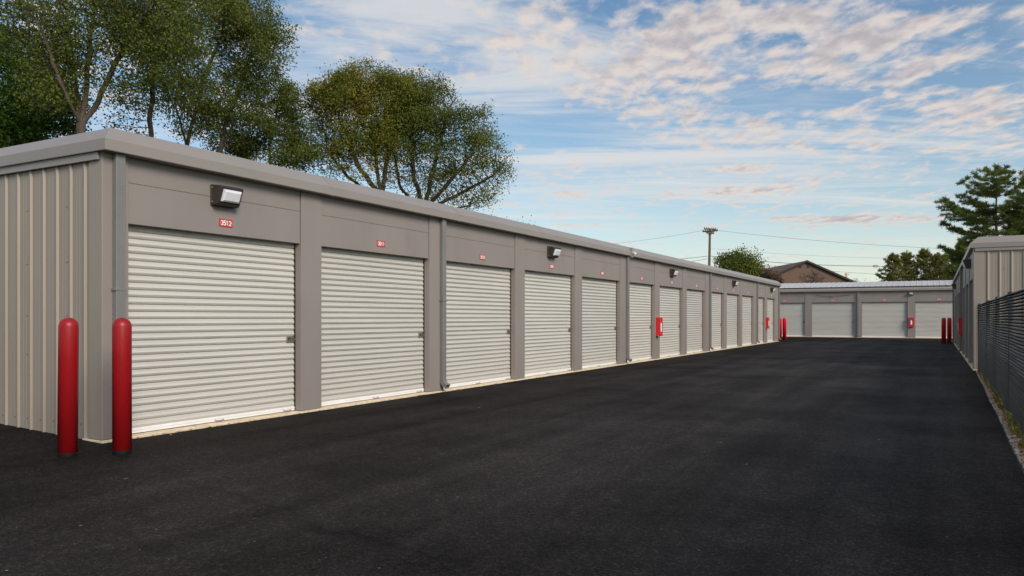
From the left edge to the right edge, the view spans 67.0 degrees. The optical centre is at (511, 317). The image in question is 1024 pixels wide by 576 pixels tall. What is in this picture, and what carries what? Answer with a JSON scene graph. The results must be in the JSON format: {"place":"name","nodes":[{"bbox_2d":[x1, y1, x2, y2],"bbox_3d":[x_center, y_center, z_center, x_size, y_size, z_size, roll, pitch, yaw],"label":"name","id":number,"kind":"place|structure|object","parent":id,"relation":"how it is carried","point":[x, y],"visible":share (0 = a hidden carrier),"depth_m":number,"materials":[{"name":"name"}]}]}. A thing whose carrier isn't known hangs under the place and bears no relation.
{"place":"outdoors","nodes":[
{"label":"outdoors","id":0,"kind":"place"},
{"bbox_2d":[0,336,1023,575],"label":"asphalt lane","id":1,"kind":"structure","parent":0,"point":[753,460],"depth_m":5.63,"materials":[{"name":"black asphalt"}]},
{"bbox_2d":[57,318,78,457],"bbox_3d":[-3.846,0.620,6.701,0.163,1.240,0.163,0,0,29],"label":"bollard","id":2,"kind":"object","parent":1,"relation":"on","point":[68,387],"visible":0.91,"depth_m":6.64,"materials":[{"name":"red plastic"}]},
{"bbox_2d":[112,318,131,454],"bbox_3d":[-3.444,0.620,6.830,0.163,1.240,0.163,-1,-1,29],"label":"bollard","id":3,"kind":"object","parent":1,"relation":"on","point":[121,386],"visible":0.94,"depth_m":6.77,"materials":[{"name":"red plastic"}]},
{"bbox_2d":[0,128,780,442],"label":"storage building","id":4,"kind":"structure","parent":1,"relation":"on","point":[291,292],"depth_m":9.54,"materials":[{"name":"grey metal"}]},
{"bbox_2d":[128,224,295,432],"bbox_3d":[-3.304,0.076,8.716,0.062,2.179,2.391,0,0,29],"label":"roll up door","id":5,"kind":"structure","parent":4,"relation":"in","point":[211,316],"depth_m":8.59,"materials":[{"name":"grey metal"}]},
{"bbox_2d":[219,218,231,227],"bbox_3d":[-3.215,-1.062,8.690,0.009,0.087,0.184,0,0,29],"label":"number sign","id":6,"kind":"object","parent":4,"relation":"attached to","point":[225,223],"visible":1,"depth_m":8.68,"materials":[{"name":"red plastic"}]},
{"bbox_2d":[210,184,242,208],"bbox_3d":[-3.159,-1.353,8.599,0.186,0.230,0.334,0,0,29],"label":"wall light","id":7,"kind":"object","parent":4,"relation":"attached to","point":[225,196],"visible":1,"depth_m":8.50,"materials":[{"name":"brown metal"}]},
{"bbox_2d":[321,247,424,405],"bbox_3d":[-1.973,0.076,11.147,0.062,2.179,2.461,0,0,29],"label":"roll up door","id":8,"kind":"structure","parent":4,"relation":"in","point":[372,330],"depth_m":11.06,"materials":[{"name":"grey metal"}]},
{"bbox_2d":[377,240,384,246],"bbox_3d":[-1.884,-1.062,11.121,0.009,0.087,0.184,0,0,29],"label":"number sign","id":9,"kind":"object","parent":4,"relation":"attached to","point":[380,243],"visible":1,"depth_m":11.12,"materials":[{"name":"red plastic"}]},
{"bbox_2d":[446,261,510,387],"bbox_3d":[-0.609,0.076,13.638,0.062,2.179,2.461,0,0,29],"label":"roll up door","id":10,"kind":"structure","parent":4,"relation":"in","point":[478,333],"depth_m":13.65,"materials":[{"name":"grey metal"}]},
{"bbox_2d":[525,270,570,376],"bbox_3d":[0.735,0.076,16.092,0.062,2.179,2.424,0,0,29],"label":"roll up door","id":11,"kind":"structure","parent":4,"relation":"in","point":[547,295],"depth_m":16.11,"materials":[{"name":"grey metal"}]},
{"bbox_2d":[547,246,560,257],"bbox_3d":[0.880,-1.353,15.976,0.186,0.230,0.334,0,0,29],"label":"wall light","id":12,"kind":"object","parent":4,"relation":"attached to","point":[553,252],"visible":1,"depth_m":15.87,"materials":[{"name":"brown metal"}]},
{"bbox_2d":[582,277,616,368],"bbox_3d":[2.072,0.076,18.533,0.062,2.179,2.440,0,0,29],"label":"roll up door","id":13,"kind":"structure","parent":4,"relation":"in","point":[599,328],"depth_m":18.57,"materials":[{"name":"grey metal"}]},
{"bbox_2d":[630,248,635,257],"bbox_3d":[3.126,-1.675,19.891,0.167,0.250,0.124,0,0,29],"label":"security camera","id":14,"kind":"object","parent":4,"relation":"attached to","point":[632,252],"visible":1,"depth_m":19.88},
{"bbox_2d":[627,282,651,361],"bbox_3d":[3.428,0.076,21.010,0.062,2.179,2.270,0,0,29],"label":"roll up door","id":15,"kind":"structure","parent":4,"relation":"in","point":[640,294],"depth_m":21.20,"materials":[{"name":"grey metal"}]},
{"bbox_2d":[656,317,662,338],"bbox_3d":[4.210,0.302,22.087,0.128,0.626,0.303,0,0,29],"label":"extinguisher cabinet","id":16,"kind":"object","parent":4,"relation":"attached to","point":[659,326],"visible":1,"depth_m":21.99,"materials":[{"name":"red metal"}]},
{"bbox_2d":[660,286,679,356],"bbox_3d":[4.744,0.076,23.414,0.062,2.179,2.390,0,0,29],"label":"roll up door","id":17,"kind":"structure","parent":4,"relation":"in","point":[669,296],"depth_m":23.58,"materials":[{"name":"grey metal"}]},
{"bbox_2d":[670,269,677,276],"bbox_3d":[4.889,-1.353,23.297,0.186,0.230,0.334,0,0,29],"label":"wall light","id":18,"kind":"object","parent":4,"relation":"attached to","point":[673,272],"visible":1,"depth_m":23.18,"materials":[{"name":"brown metal"}]},
{"bbox_2d":[687,289,702,352],"bbox_3d":[6.048,0.077,25.818,0.039,2.179,2.320,0,0,29],"label":"roll up door","id":19,"kind":"structure","parent":4,"relation":"in","point":[694,297],"depth_m":25.96,"materials":[{"name":"grey metal"}]},
{"bbox_2d":[710,292,720,349],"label":"roll up door","id":20,"kind":"structure","parent":4,"relation":"in","point":[716,297],"depth_m":28.57,"materials":[{"name":"grey metal"}]},
{"bbox_2d":[727,294,737,347],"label":"roll up door","id":21,"kind":"structure","parent":4,"relation":"in","point":[731,298],"depth_m":30.74,"materials":[{"name":"grey metal"}]},
{"bbox_2d":[732,280,737,285],"bbox_3d":[8.796,-1.353,30.432,0.186,0.230,0.334,0,0,29],"label":"wall light","id":22,"kind":"object","parent":4,"relation":"attached to","point":[734,283],"visible":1,"depth_m":30.32,"materials":[{"name":"brown metal"}]},
{"bbox_2d":[742,295,751,344],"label":"roll up door","id":23,"kind":"structure","parent":4,"relation":"in","point":[746,300],"depth_m":33.11,"materials":[{"name":"grey metal"}]},
{"bbox_2d":[757,297,762,342],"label":"roll up door","id":24,"kind":"structure","parent":4,"relation":"in","point":[760,300],"depth_m":35.77,"materials":[{"name":"grey metal"}]},
{"bbox_2d":[766,317,768,330],"bbox_3d":[12.019,0.292,36.349,0.128,0.626,0.303,0,0,29],"label":"extinguisher cabinet","id":25,"kind":"object","parent":4,"relation":"attached to","point":[767,323],"visible":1,"depth_m":36.24,"materials":[{"name":"red metal"}]},
{"bbox_2d":[767,298,772,341],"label":"roll up door","id":26,"kind":"structure","parent":4,"relation":"in","point":[769,301],"depth_m":37.91,"materials":[{"name":"grey metal"}]},
{"bbox_2d":[779,318,781,339],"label":"bollard","id":27,"kind":"object","parent":1,"relation":"on","point":[780,328],"visible":0.48,"depth_m":41.22,"materials":[{"name":"red metal"}]},
{"bbox_2d":[783,318,785,339],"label":"bollard","id":28,"kind":"object","parent":1,"relation":"on","point":[784,328],"visible":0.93,"depth_m":41.21,"materials":[{"name":"red metal"}]},
{"bbox_2d":[780,280,952,338],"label":"storage building","id":29,"kind":"structure","parent":1,"relation":"on","point":[860,310],"depth_m":46.55,"materials":[{"name":"grey metal"}]},
{"bbox_2d":[780,303,804,335],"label":"roll up door","id":30,"kind":"structure","parent":29,"relation":"in","point":[794,313],"depth_m":48.49,"materials":[{"name":"grey metal"}]},
{"bbox_2d":[812,302,853,336],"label":"roll up door","id":31,"kind":"structure","parent":29,"relation":"in","point":[829,319],"depth_m":47.38,"materials":[{"name":"grey metal"}]},
{"bbox_2d":[862,300,907,336],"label":"roll up door","id":32,"kind":"structure","parent":29,"relation":"in","point":[879,319],"depth_m":46.02,"materials":[{"name":"grey metal"}]},
{"bbox_2d":[908,318,913,327],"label":"extinguisher cabinet","id":33,"kind":"object","parent":29,"relation":"attached to","point":[910,322],"visible":1,"depth_m":45.15,"materials":[{"name":"red metal"}]},
{"bbox_2d":[915,301,951,337],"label":"roll up door","id":34,"kind":"structure","parent":29,"relation":"in","point":[928,315],"depth_m":44.87,"materials":[{"name":"grey metal"}]},
{"bbox_2d":[941,318,945,342],"bbox_3d":[20.265,0.620,36.300,0.198,1.240,0.198,0,0,29],"label":"bollard","id":35,"kind":"object","parent":1,"relation":"on","point":[943,330],"visible":0.9,"depth_m":36.22,"materials":[{"name":"red metal"}]},
{"bbox_2d":[947,318,951,342],"bbox_3d":[20.703,0.620,36.600,0.198,1.240,0.198,0,0,29],"label":"bollard","id":36,"kind":"object","parent":1,"relation":"on","point":[949,329],"visible":0.97,"depth_m":36.52,"materials":[{"name":"red metal"}]},
{"bbox_2d":[951,235,1023,369],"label":"storage building","id":37,"kind":"structure","parent":1,"relation":"on","point":[996,269],"depth_m":17.54,"materials":[{"name":"grey metal"}]},
{"bbox_2d":[958,318,961,333],"bbox_3d":[14.528,0.312,25.081,0.128,0.626,0.303,0,0,29],"label":"extinguisher cabinet","id":38,"kind":"object","parent":37,"relation":"attached to","point":[959,325],"visible":0.94,"depth_m":24.95,"materials":[{"name":"red metal"}]},
{"bbox_2d":[962,259,970,268],"bbox_3d":[11.468,-1.353,19.525,0.186,0.230,0.334,0,0,29],"label":"wall light","id":39,"kind":"object","parent":37,"relation":"attached to","point":[966,264],"visible":1,"depth_m":19.38,"materials":[{"name":"brown metal"}]},
{"bbox_2d":[0,0,1023,281],"label":"sky","id":40,"kind":"structure","parent":0,"point":[628,121],"materials":[{"name":"blue"}]},
{"bbox_2d":[976,371,1023,472],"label":"gravel verge","id":41,"kind":"structure","parent":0,"point":[1021,465],"depth_m":7.83,"materials":[{"name":"grey gravel"}]},
{"bbox_2d":[976,370,1023,462],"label":"fallen leaves","id":42,"kind":"object","parent":41,"relation":"on","point":[1001,412],"visible":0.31,"depth_m":9.01,"materials":[{"name":"brown plant"}]},
{"bbox_2d":[977,288,1023,435],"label":"chain link fence","id":43,"kind":"object","parent":41,"relation":"on","point":[1003,375],"visible":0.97,"depth_m":9.81,"materials":[{"name":"black metal"}]},
{"bbox_2d":[979,371,1023,453],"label":"weeds","id":44,"kind":"object","parent":41,"relation":"on","point":[1015,428],"visible":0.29,"depth_m":8.65,"materials":[{"name":"green plant"}]},
{"label":"ground","id":45,"kind":"structure","parent":0,"visible":0},
{"bbox_2d":[0,21,97,147],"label":"broadleaf tree","id":46,"kind":"object","parent":45,"relation":"on","point":[17,127],"visible":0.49,"depth_m":26.31,"materials":[{"name":"green plant"}]},
{"bbox_2d":[0,0,224,133],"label":"broadleaf tree","id":47,"kind":"object","parent":45,"relation":"on","point":[149,29],"visible":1,"depth_m":21.80,"materials":[{"name":"green plant"}]},
{"bbox_2d":[92,0,230,137],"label":"broadleaf tree","id":48,"kind":"object","parent":45,"relation":"on","point":[165,86],"visible":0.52,"depth_m":26.96,"materials":[{"name":"green plant"}]},
{"bbox_2d":[152,0,288,145],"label":"broadleaf tree","id":49,"kind":"object","parent":45,"relation":"on","point":[246,23],"visible":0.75,"depth_m":29.73,"materials":[{"name":"green plant"}]},
{"bbox_2d":[187,1,303,152],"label":"broadleaf tree","id":50,"kind":"object","parent":45,"relation":"on","point":[243,65],"visible":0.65,"depth_m":30.77,"materials":[{"name":"green plant"}]},
{"bbox_2d":[195,71,327,173],"bbox_3d":[-11.033,-4.816,33.884,5.864,12.475,3.941,0,0,-6],"label":"broadleaf tree","id":51,"kind":"object","parent":45,"relation":"on","point":[292,151],"visible":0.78,"depth_m":33.42,"materials":[{"name":"green plant"}]},
{"bbox_2d":[294,53,425,192],"bbox_3d":[-6.699,-5.224,35.064,4.388,13.380,6.248,0,0,68],"label":"broadleaf tree","id":52,"kind":"object","parent":45,"relation":"on","point":[345,90],"visible":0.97,"depth_m":34.35,"materials":[{"name":"green plant"}]},
{"bbox_2d":[367,64,518,213],"bbox_3d":[-3.331,-5.156,36.052,6.945,13.240,5.408,0,0,29],"label":"broadleaf tree","id":53,"kind":"object","parent":45,"relation":"on","point":[426,123],"visible":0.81,"depth_m":35.45,"materials":[{"name":"green plant"}]},
{"bbox_2d":[702,227,717,265],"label":"utility pole","id":54,"kind":"object","parent":45,"relation":"on","point":[710,231],"visible":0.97,"depth_m":79.89,"materials":[{"name":"brown wood"}]},
{"bbox_2d":[712,256,845,265],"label":"power line","id":55,"kind":"object","parent":54,"relation":"attached to","point":[796,263],"visible":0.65,"depth_m":78.96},
{"bbox_2d":[711,259,946,277],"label":"power line","id":56,"kind":"object","parent":54,"relation":"attached to","point":[864,273],"visible":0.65,"depth_m":79.99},
{"bbox_2d":[718,230,940,248],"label":"power line","id":57,"kind":"object","parent":54,"relation":"attached to","point":[828,241],"visible":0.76,"depth_m":79.99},
{"bbox_2d":[720,249,939,258],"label":"power line","id":58,"kind":"object","parent":54,"relation":"attached to","point":[863,257],"visible":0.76,"depth_m":82.65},
{"bbox_2d":[713,243,768,276],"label":"broadleaf tree","id":59,"kind":"object","parent":45,"relation":"on","point":[737,261],"visible":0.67,"depth_m":61.29,"materials":[{"name":"green plant"}]},
{"bbox_2d":[753,268,784,283],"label":"bare shrub","id":60,"kind":"object","parent":45,"relation":"on","point":[770,275],"visible":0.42,"depth_m":62.32,"materials":[{"name":"brown plant"}]},
{"bbox_2d":[767,260,855,283],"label":"brown house","id":61,"kind":"structure","parent":45,"relation":"on","point":[791,273],"depth_m":78.00,"materials":[{"name":"brown"}]},
{"bbox_2d":[797,268,825,282],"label":"bare shrub","id":62,"kind":"object","parent":45,"relation":"on","point":[812,278],"visible":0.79,"depth_m":65.99,"materials":[{"name":"brown plant"}]},
{"bbox_2d":[874,251,910,281],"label":"pine tree","id":63,"kind":"object","parent":45,"relation":"on","point":[890,274],"visible":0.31,"depth_m":83.69,"materials":[{"name":"green plant"}]},
{"bbox_2d":[886,250,921,280],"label":"pine tree","id":64,"kind":"object","parent":45,"relation":"on","point":[906,256],"visible":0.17,"depth_m":85.59,"materials":[{"name":"green plant"}]},
{"bbox_2d":[902,247,941,280],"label":"pine tree","id":65,"kind":"object","parent":45,"relation":"on","point":[922,253],"visible":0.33,"depth_m":83.66,"materials":[{"name":"green plant"}]},
{"bbox_2d":[927,252,943,279],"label":"pine tree","id":66,"kind":"object","parent":45,"relation":"on","point":[937,254],"visible":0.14,"depth_m":87.58,"materials":[{"name":"green plant"}]},
{"bbox_2d":[930,246,955,280],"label":"pine tree","id":67,"kind":"object","parent":45,"relation":"on","point":[944,257],"visible":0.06,"depth_m":81.81,"materials":[{"name":"green plant"}]},
{"bbox_2d":[937,238,967,279],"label":"pine tree","id":68,"kind":"object","parent":45,"relation":"on","point":[950,271],"visible":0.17,"depth_m":72.03,"materials":[{"name":"green plant"}]},
{"bbox_2d":[933,162,1023,263],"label":"pine tree","id":69,"kind":"object","parent":45,"relation":"on","point":[974,220],"visible":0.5,"depth_m":59.52,"materials":[{"name":"green plant"}]},
{"bbox_2d":[993,168,1023,235],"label":"pine tree","id":70,"kind":"object","parent":45,"relation":"on","point":[1011,219],"visible":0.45,"depth_m":56.44,"materials":[{"name":"green plant"}]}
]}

